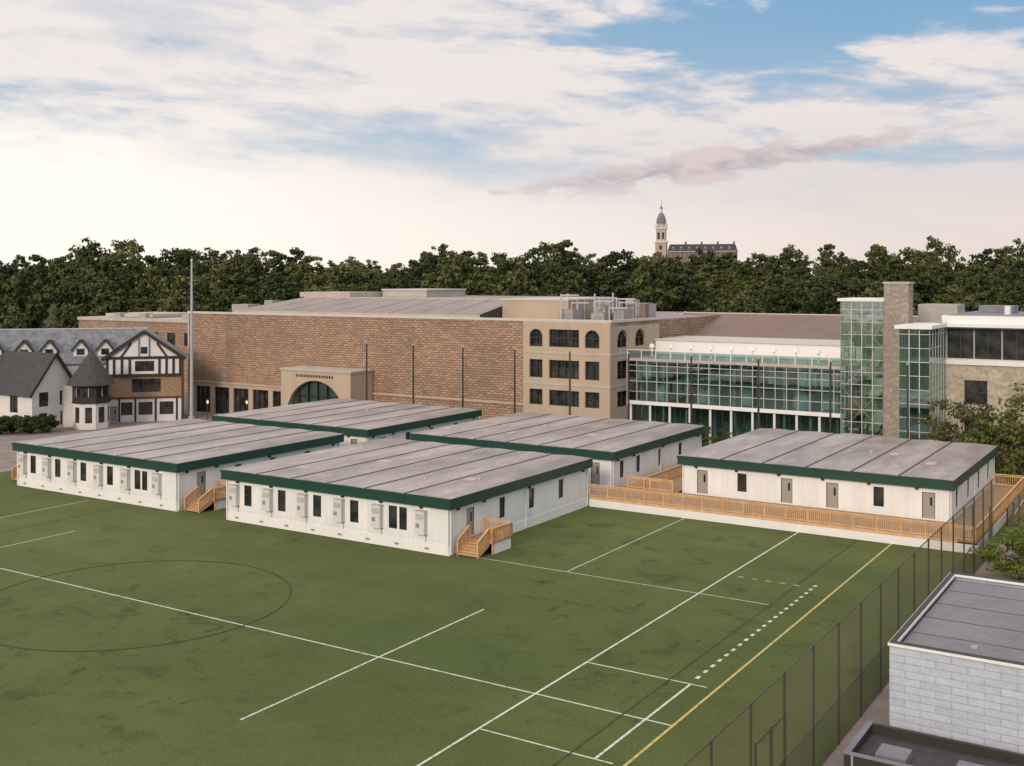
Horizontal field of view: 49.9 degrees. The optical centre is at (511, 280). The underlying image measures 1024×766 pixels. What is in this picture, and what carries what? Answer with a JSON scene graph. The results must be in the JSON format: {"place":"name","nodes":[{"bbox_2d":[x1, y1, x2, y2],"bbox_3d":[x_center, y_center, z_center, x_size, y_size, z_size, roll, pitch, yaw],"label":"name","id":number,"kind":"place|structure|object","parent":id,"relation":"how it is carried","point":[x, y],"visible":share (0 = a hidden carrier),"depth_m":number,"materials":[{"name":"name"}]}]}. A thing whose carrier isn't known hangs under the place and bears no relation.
{"place":"outdoors","nodes":[
{"label":"outdoors","id":0,"kind":"place"},
{"bbox_2d":[0,423,129,471],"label":"house yard","id":1,"kind":"structure","parent":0,"point":[8,458],"depth_m":161.07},
{"bbox_2d":[0,416,11,433],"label":"garden shrub","id":2,"kind":"object","parent":1,"relation":"on","point":[5,423],"visible":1,"depth_m":163.53,"materials":[{"name":"green plant"}]},
{"bbox_2d":[1,414,20,432],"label":"garden shrub","id":3,"kind":"object","parent":1,"relation":"on","point":[11,429],"visible":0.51,"depth_m":165.59,"materials":[{"name":"green plant"}]},
{"bbox_2d":[12,415,41,433],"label":"garden shrub","id":4,"kind":"object","parent":1,"relation":"on","point":[21,423],"visible":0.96,"depth_m":164.49,"materials":[{"name":"green plant"}]},
{"bbox_2d":[0,357,69,430],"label":"walls","id":5,"kind":"structure","parent":1,"relation":"on","point":[55,380],"depth_m":170.48,"materials":[{"name":"white paint"}]},
{"bbox_2d":[0,350,70,396],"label":"roof","id":6,"kind":"structure","parent":5,"relation":"on","point":[21,373],"depth_m":171.60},
{"bbox_2d":[29,353,71,397],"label":"barge boards","id":7,"kind":"object","parent":6,"relation":"attached to","point":[47,369],"visible":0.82,"depth_m":169.45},
{"bbox_2d":[11,391,61,425],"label":"dark window glass","id":8,"kind":"object","parent":5,"relation":"in","point":[40,402],"visible":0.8,"depth_m":169.81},
{"bbox_2d":[31,414,60,432],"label":"garden shrub","id":9,"kind":"object","parent":1,"relation":"on","point":[49,422],"visible":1,"depth_m":165.26,"materials":[{"name":"green plant"}]},
{"bbox_2d":[62,386,72,426],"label":"link walls","id":10,"kind":"structure","parent":1,"relation":"on","point":[67,416],"depth_m":172.24,"materials":[{"name":"white paint"}]},
{"bbox_2d":[66,364,105,375],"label":"wing walls","id":11,"kind":"structure","parent":1,"relation":"on","point":[72,368],"depth_m":179.60,"materials":[{"name":"white paint"}]},
{"bbox_2d":[73,402,108,429],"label":"ground drum","id":12,"kind":"object","parent":1,"relation":"on","point":[83,425],"visible":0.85,"depth_m":169.76,"materials":[{"name":"white paint"}]},
{"bbox_2d":[72,399,110,403],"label":"band","id":13,"kind":"object","parent":12,"relation":"on","point":[91,402],"visible":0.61,"depth_m":169.53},
{"bbox_2d":[72,385,109,401],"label":"drum","id":14,"kind":"object","parent":13,"relation":"on","point":[95,398],"visible":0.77,"depth_m":169.62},
{"bbox_2d":[66,350,115,385],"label":"roof","id":15,"kind":"structure","parent":14,"relation":"on","point":[91,370],"depth_m":170.17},
{"bbox_2d":[73,386,108,397],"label":"windows","id":16,"kind":"structure","parent":14,"relation":"attached to","point":[102,391],"depth_m":169.90,"materials":[{"name":"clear glass"}]},
{"bbox_2d":[75,405,108,422],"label":"windows","id":17,"kind":"structure","parent":12,"relation":"attached to","point":[88,415],"depth_m":169.84,"materials":[{"name":"black glass"}]},
{"bbox_2d":[0,281,1010,765],"bbox_3d":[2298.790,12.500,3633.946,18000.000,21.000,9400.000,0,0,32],"label":"ground","id":18,"kind":"structure","parent":0,"point":[50,317],"depth_m":383.75,"materials":[{"name":"green plant"}]},
{"bbox_2d":[0,235,1023,328],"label":"distant treeline","id":19,"kind":"object","parent":18,"relation":"on","point":[84,283],"visible":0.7,"depth_m":356.61,"materials":[{"name":"green plant"}]},
{"bbox_2d":[654,203,737,283],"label":"clock tower school","id":20,"kind":"object","parent":18,"relation":"on","point":[685,251],"visible":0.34,"depth_m":637.70,"materials":[{"name":"beige stone"}]},
{"bbox_2d":[589,465,1023,553],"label":"wooden access deck","id":21,"kind":"structure","parent":18,"relation":"on","point":[658,491],"depth_m":90.24,"materials":[{"name":"brown wood"}]},
{"bbox_2d":[969,525,1023,580],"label":"flowering shrub","id":22,"kind":"object","parent":18,"relation":"on","point":[1009,565],"visible":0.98,"depth_m":73.24,"materials":[{"name":"green plant"}]},
{"bbox_2d":[1006,516,1023,559],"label":"flowering shrub","id":23,"kind":"object","parent":18,"relation":"on","point":[1020,523],"visible":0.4,"depth_m":78.26,"materials":[{"name":"green plant"}]},
{"bbox_2d":[0,471,1017,765],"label":"turf field","id":24,"kind":"structure","parent":0,"point":[76,691],"depth_m":61.62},
{"bbox_2d":[12,419,343,511],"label":"portable classroom","id":25,"kind":"structure","parent":24,"relation":"on","point":[169,465],"depth_m":103.46,"materials":[{"name":"white"}]},
{"bbox_2d":[32,451,308,489],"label":"windows","id":26,"kind":"structure","parent":25,"relation":"in","point":[110,469],"depth_m":100.29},
{"bbox_2d":[31,451,309,490],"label":"window frames","id":27,"kind":"structure","parent":25,"relation":"in","point":[305,451],"depth_m":101.33,"materials":[{"name":"metal"}]},
{"bbox_2d":[197,472,204,495],"label":"doors","id":28,"kind":"structure","parent":25,"relation":"in","point":[201,485],"depth_m":97.61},
{"bbox_2d":[184,481,225,512],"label":"wooden entry stairs","id":29,"kind":"structure","parent":24,"relation":"on","point":[199,504],"depth_m":95.86,"materials":[{"name":"brown wood"}]},
{"bbox_2d":[211,399,481,446],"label":"portable classroom","id":30,"kind":"structure","parent":24,"relation":"on","point":[353,421],"depth_m":127.36,"materials":[{"name":"white"}]},
{"bbox_2d":[220,438,592,555],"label":"portable classroom","id":31,"kind":"structure","parent":24,"relation":"on","point":[431,497],"depth_m":88.39,"materials":[{"name":"white"}]},
{"bbox_2d":[246,480,561,528],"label":"windows","id":32,"kind":"structure","parent":31,"relation":"in","point":[317,499],"depth_m":86.12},
{"bbox_2d":[245,479,562,529],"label":"window frames","id":33,"kind":"structure","parent":31,"relation":"in","point":[560,479],"depth_m":86.88,"materials":[{"name":"metal"}]},
{"bbox_2d":[467,508,472,535],"label":"doors","id":34,"kind":"structure","parent":31,"relation":"in","point":[471,509],"depth_m":82.16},
{"bbox_2d":[0,500,891,765],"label":"field markings","id":35,"kind":"object","parent":24,"relation":"on","point":[665,703],"visible":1,"depth_m":58.50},
{"bbox_2d":[457,518,512,558],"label":"wooden entry stairs","id":36,"kind":"structure","parent":24,"relation":"on","point":[477,545],"depth_m":80.79,"materials":[{"name":"brown wood"}]},
{"bbox_2d":[410,412,704,494],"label":"portable classroom","id":37,"kind":"structure","parent":24,"relation":"on","point":[618,451],"depth_m":111.44,"materials":[{"name":"white"}]},
{"bbox_2d":[592,463,598,484],"label":"doors","id":38,"kind":"structure","parent":37,"relation":"in","point":[595,477],"depth_m":102.60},
{"bbox_2d":[620,443,680,476],"label":"windows","id":39,"kind":"structure","parent":37,"relation":"in","point":[637,457],"depth_m":106.35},
{"bbox_2d":[0,0,1023,275],"label":"sky","id":40,"kind":"structure","parent":0,"point":[387,132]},
{"bbox_2d":[110,396,1016,484],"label":"campus plaza","id":41,"kind":"structure","parent":0,"point":[198,415],"depth_m":184.62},
{"bbox_2d":[77,312,187,395],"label":"brick hall","id":42,"kind":"structure","parent":41,"relation":"on","point":[171,327],"depth_m":225.69,"materials":[{"name":"brown brick"}]},
{"bbox_2d":[155,332,187,345],"label":"windows","id":43,"kind":"structure","parent":42,"relation":"in","point":[169,334],"depth_m":220.62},
{"bbox_2d":[118,398,177,421],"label":"ground posts","id":44,"kind":"object","parent":41,"relation":"on","point":[155,409],"visible":0.91,"depth_m":179.00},
{"bbox_2d":[181,358,183,418],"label":"side wall","id":45,"kind":"structure","parent":41,"relation":"on","point":[182,387],"depth_m":184.92,"materials":[{"name":"orange brick"}]},
{"bbox_2d":[0,328,147,363],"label":"wing roof","id":46,"kind":"structure","parent":45,"relation":"on","point":[65,341],"depth_m":182.26,"materials":[{"name":"stone"}]},
{"bbox_2d":[0,341,112,355],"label":"dormer fronts","id":47,"kind":"object","parent":46,"relation":"on","point":[48,345],"visible":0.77,"depth_m":180.28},
{"bbox_2d":[0,339,113,352],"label":"dormer boards","id":48,"kind":"object","parent":47,"relation":"attached to","point":[53,345],"visible":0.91,"depth_m":179.22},
{"bbox_2d":[20,348,108,354],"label":"dormer windows","id":49,"kind":"structure","parent":47,"relation":"in","point":[104,351],"depth_m":180.43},
{"bbox_2d":[0,327,147,329],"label":"ridge","id":50,"kind":"structure","parent":46,"relation":"on","point":[71,328],"depth_m":184.18,"materials":[{"name":"metal"}]},
{"bbox_2d":[145,328,187,356],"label":"roof","id":51,"kind":"structure","parent":46,"relation":"on","point":[166,342],"depth_m":185.57,"materials":[{"name":"stone"}]},
{"bbox_2d":[101,330,185,361],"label":"barge boards","id":52,"kind":"object","parent":51,"relation":"attached to","point":[151,336],"visible":1,"depth_m":178.80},
{"bbox_2d":[109,398,180,422],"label":"ground floor","id":53,"kind":"structure","parent":45,"relation":"attached to","point":[143,418],"depth_m":179.57,"materials":[{"name":"white paint"}]},
{"bbox_2d":[111,407,116,421],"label":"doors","id":54,"kind":"structure","parent":53,"relation":"on","point":[113,417],"depth_m":178.36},
{"bbox_2d":[121,378,173,414],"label":"window frames","id":55,"kind":"structure","parent":53,"relation":"attached to","point":[152,402],"depth_m":179.79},
{"bbox_2d":[121,361,172,414],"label":"dark window glass","id":56,"kind":"object","parent":55,"relation":"in","point":[154,383],"visible":0.56,"depth_m":179.55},
{"bbox_2d":[110,376,180,397],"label":"brick storey","id":57,"kind":"object","parent":45,"relation":"attached to","point":[170,386],"visible":0.9,"depth_m":179.44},
{"bbox_2d":[110,373,181,376],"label":"jetty beam","id":58,"kind":"structure","parent":45,"relation":"on","point":[136,375],"depth_m":179.06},
{"bbox_2d":[106,359,180,373],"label":"timber studs","id":59,"kind":"object","parent":58,"relation":"on","point":[159,366],"visible":0.95,"depth_m":179.63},
{"bbox_2d":[106,356,180,359],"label":"timber beam","id":60,"kind":"structure","parent":59,"relation":"on","point":[147,357],"depth_m":179.13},
{"bbox_2d":[120,338,167,357],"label":"timber braces","id":61,"kind":"object","parent":60,"relation":"on","point":[130,344],"visible":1,"depth_m":178.75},
{"bbox_2d":[109,334,178,373],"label":"half timber panels","id":62,"kind":"object","parent":59,"relation":"attached to","point":[150,344],"visible":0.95,"depth_m":179.14,"materials":[{"name":"white paint"}]},
{"bbox_2d":[110,396,181,398],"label":"sill beam","id":63,"kind":"structure","parent":45,"relation":"attached to","point":[146,397],"depth_m":179.34,"materials":[{"name":"red paint"}]},
{"bbox_2d":[189,258,194,418],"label":"tall light pole","id":64,"kind":"object","parent":41,"relation":"on","point":[191,416],"visible":0.88,"depth_m":179.81,"materials":[{"name":"metal"}]},
{"bbox_2d":[366,342,367,399],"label":"ball net pole","id":65,"kind":"object","parent":41,"relation":"on","point":[366,375],"visible":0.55,"depth_m":150.32,"materials":[{"name":"metal"}]},
{"bbox_2d":[412,344,414,403],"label":"ball net pole","id":66,"kind":"object","parent":41,"relation":"on","point":[413,378],"visible":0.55,"depth_m":146.04,"materials":[{"name":"metal"}]},
{"bbox_2d":[187,289,730,420],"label":"brick fieldhouse","id":67,"kind":"structure","parent":41,"relation":"on","point":[309,347],"depth_m":167.66,"materials":[{"name":"brick"}]},
{"bbox_2d":[198,330,640,412],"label":"windows","id":68,"kind":"structure","parent":67,"relation":"in","point":[554,332],"depth_m":154.06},
{"bbox_2d":[197,329,642,413],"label":"window frames","id":69,"kind":"structure","parent":67,"relation":"in","point":[534,329],"depth_m":153.98,"materials":[{"name":"metal"}]},
{"bbox_2d":[462,346,463,407],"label":"ball net pole","id":70,"kind":"object","parent":41,"relation":"on","point":[462,376],"visible":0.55,"depth_m":141.77,"materials":[{"name":"metal"}]},
{"bbox_2d":[513,348,515,412],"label":"ball net pole","id":71,"kind":"object","parent":41,"relation":"on","point":[514,382],"visible":0.55,"depth_m":137.54,"materials":[{"name":"metal"}]},
{"bbox_2d":[569,350,570,414],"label":"ball net pole","id":72,"kind":"object","parent":41,"relation":"on","point":[569,382],"visible":0.55,"depth_m":133.33,"materials":[{"name":"metal"}]},
{"bbox_2d":[627,352,629,419],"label":"ball net pole","id":73,"kind":"object","parent":41,"relation":"on","point":[628,353],"visible":0.55,"depth_m":129.09,"materials":[{"name":"metal"}]},
{"bbox_2d":[690,355,692,423],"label":"ball net pole","id":74,"kind":"object","parent":41,"relation":"on","point":[691,389],"visible":0.55,"depth_m":124.88,"materials":[{"name":"metal"}]},
{"bbox_2d":[675,421,711,443],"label":"broadleaf tree","id":75,"kind":"object","parent":41,"relation":"on","point":[705,437],"visible":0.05,"depth_m":140.40,"materials":[{"name":"green plant"}]},
{"bbox_2d":[706,429,734,445],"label":"broadleaf tree","id":76,"kind":"object","parent":41,"relation":"on","point":[719,437],"visible":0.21,"depth_m":135.08,"materials":[{"name":"green plant"}]},
{"bbox_2d":[630,404,843,444],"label":"columns","id":77,"kind":"structure","parent":41,"relation":"on","point":[774,422],"depth_m":144.96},
{"bbox_2d":[627,399,847,417],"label":"white band","id":78,"kind":"object","parent":77,"relation":"on","point":[742,408],"visible":0.86,"depth_m":144.22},
{"bbox_2d":[640,405,836,437],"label":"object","id":79,"kind":"object","parent":41,"relation":"on","point":[744,420],"visible":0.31,"depth_m":144.78,"materials":[{"name":"metal"}]},
{"bbox_2d":[643,362,857,444],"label":"back wall","id":80,"kind":"structure","parent":41,"relation":"on","point":[769,395],"depth_m":149.43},
{"bbox_2d":[627,360,846,413],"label":"mullions","id":81,"kind":"object","parent":80,"relation":"attached to","point":[741,386],"visible":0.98,"depth_m":144.71,"materials":[{"name":"metal"}]},
{"bbox_2d":[627,364,845,403],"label":"transoms","id":82,"kind":"object","parent":81,"relation":"attached to","point":[738,386],"visible":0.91,"depth_m":144.18,"materials":[{"name":"metal"}]},
{"bbox_2d":[627,354,860,369],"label":"roof slab","id":83,"kind":"structure","parent":80,"relation":"on","point":[742,361],"depth_m":146.12,"materials":[{"name":"concrete"}]},
{"bbox_2d":[627,350,846,366],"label":"terrace posts","id":84,"kind":"object","parent":83,"relation":"on","point":[746,358],"visible":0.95,"depth_m":144.22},
{"bbox_2d":[627,349,845,357],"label":"terrace rail","id":85,"kind":"object","parent":84,"relation":"on","point":[735,353],"visible":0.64,"depth_m":144.30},
{"bbox_2d":[651,347,842,364],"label":"roof vent stems","id":86,"kind":"object","parent":83,"relation":"on","point":[752,357],"visible":0.9,"depth_m":146.97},
{"bbox_2d":[649,344,843,353],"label":"roof vent hoods","id":87,"kind":"object","parent":86,"relation":"on","point":[795,350],"visible":0.98,"depth_m":146.85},
{"bbox_2d":[655,340,860,361],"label":"setback storey","id":88,"kind":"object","parent":41,"relation":"on","point":[804,353],"visible":0.07,"depth_m":152.43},
{"bbox_2d":[654,335,853,345],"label":"setback cap","id":89,"kind":"object","parent":88,"relation":"on","point":[762,340],"visible":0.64,"depth_m":155.81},
{"bbox_2d":[757,357,759,428],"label":"ball net pole","id":90,"kind":"object","parent":41,"relation":"on","point":[758,424],"visible":0.55,"depth_m":120.65,"materials":[{"name":"metal"}]},
{"bbox_2d":[663,354,860,431],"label":"window glass","id":91,"kind":"object","parent":41,"relation":"on","point":[859,417],"visible":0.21,"depth_m":144.87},
{"bbox_2d":[680,311,917,339],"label":"gabled hall","id":92,"kind":"structure","parent":41,"relation":"on","point":[794,326],"depth_m":172.26,"materials":[{"name":"metal"}]},
{"bbox_2d":[829,360,831,432],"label":"ball net pole","id":93,"kind":"object","parent":41,"relation":"on","point":[830,420],"visible":0.55,"depth_m":116.46,"materials":[{"name":"metal"}]},
{"bbox_2d":[677,428,997,522],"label":"portable classroom","id":94,"kind":"structure","parent":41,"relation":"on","point":[935,480],"depth_m":95.56,"materials":[{"name":"white"}]},
{"bbox_2d":[698,470,934,518],"label":"doors","id":95,"kind":"structure","parent":94,"relation":"in","point":[832,501],"depth_m":92.33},
{"bbox_2d":[738,463,987,505],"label":"windows","id":96,"kind":"structure","parent":94,"relation":"in","point":[878,491],"depth_m":90.39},
{"bbox_2d":[738,470,987,506],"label":"window frames","id":97,"kind":"structure","parent":94,"relation":"in","point":[978,470],"depth_m":94.29,"materials":[{"name":"metal"}]},
{"bbox_2d":[837,297,883,436],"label":"glass stair tower","id":98,"kind":"structure","parent":41,"relation":"on","point":[875,360],"depth_m":133.19,"materials":[{"name":"glass"}]},
{"bbox_2d":[883,282,913,438],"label":"stone pier","id":99,"kind":"structure","parent":41,"relation":"on","point":[898,303],"depth_m":128.68,"materials":[{"name":"stone"}]},
{"bbox_2d":[906,363,908,438],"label":"ball net pole","id":100,"kind":"object","parent":41,"relation":"on","point":[907,364],"visible":0.55,"depth_m":112.21,"materials":[{"name":"metal"}]},
{"bbox_2d":[920,423,961,441],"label":"broadleaf tree","id":101,"kind":"object","parent":41,"relation":"on","point":[938,433],"visible":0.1,"depth_m":118.39,"materials":[{"name":"green plant"}]},
{"bbox_2d":[862,304,1023,482],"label":"stone and glass wing","id":102,"kind":"object","parent":41,"relation":"on","point":[960,354],"visible":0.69,"depth_m":127.47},
{"bbox_2d":[947,328,1023,430],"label":"window frames","id":103,"kind":"structure","parent":102,"relation":"in","point":[947,328],"depth_m":127.69,"materials":[{"name":"metal"}]},
{"bbox_2d":[948,329,1023,431],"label":"windows","id":104,"kind":"structure","parent":102,"relation":"in","point":[953,334],"depth_m":127.41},
{"bbox_2d":[910,398,1002,457],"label":"broadleaf tree","id":105,"kind":"object","parent":41,"relation":"on","point":[950,426],"visible":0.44,"depth_m":117.57,"materials":[{"name":"green plant"}]},
{"bbox_2d":[957,407,1023,484],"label":"broadleaf tree","id":106,"kind":"object","parent":41,"relation":"on","point":[1009,470],"visible":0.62,"depth_m":112.87,"materials":[{"name":"green plant"}]},
{"bbox_2d":[958,405,1023,474],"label":"broadleaf tree","id":107,"kind":"object","parent":41,"relation":"on","point":[971,423],"visible":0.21,"depth_m":117.68,"materials":[{"name":"green plant"}]},
{"bbox_2d":[981,383,1023,474],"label":"broadleaf tree","id":108,"kind":"object","parent":41,"relation":"on","point":[1015,424],"visible":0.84,"depth_m":113.02,"materials":[{"name":"green plant"}]},
{"bbox_2d":[822,512,1023,765],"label":"paved path","id":109,"kind":"structure","parent":0,"point":[877,710],"depth_m":50.93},
{"bbox_2d":[682,479,993,765],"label":"sports fence","id":110,"kind":"object","parent":109,"relation":"on","point":[770,730],"visible":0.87,"depth_m":47.93,"materials":[{"name":"metal"}]},
{"bbox_2d":[843,720,1023,765],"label":"flat roof","id":111,"kind":"object","parent":109,"relation":"on","point":[872,743],"visible":1,"depth_m":45.06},
{"bbox_2d":[888,572,1023,753],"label":"block shed","id":112,"kind":"structure","parent":109,"relation":"on","point":[956,655],"depth_m":48.07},
{"bbox_2d":[972,489,1023,551],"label":"boundary fence","id":113,"kind":"object","parent":109,"relation":"on","point":[1018,510],"visible":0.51,"depth_m":83.87,"materials":[{"name":"metal"}]},
{"label":"ground-floor glass","id":114,"kind":"structure","parent":0,"visible":0},
{"bbox_2d":[629,378,860,446],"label":"floor slabs","id":115,"kind":"structure","parent":114,"relation":"on","point":[725,383],"depth_m":145.76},
{"bbox_2d":[661,362,767,401],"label":"interior panels","id":116,"kind":"object","parent":115,"relation":"on","point":[672,387],"visible":0.48,"depth_m":151.09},
{"bbox_2d":[638,361,835,438],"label":"interior panels","id":117,"kind":"object","parent":115,"relation":"on","point":[803,395],"visible":0.38,"depth_m":145.93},
{"bbox_2d":[640,361,838,436],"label":"interior columns","id":118,"kind":"structure","parent":115,"relation":"on","point":[734,395],"depth_m":145.82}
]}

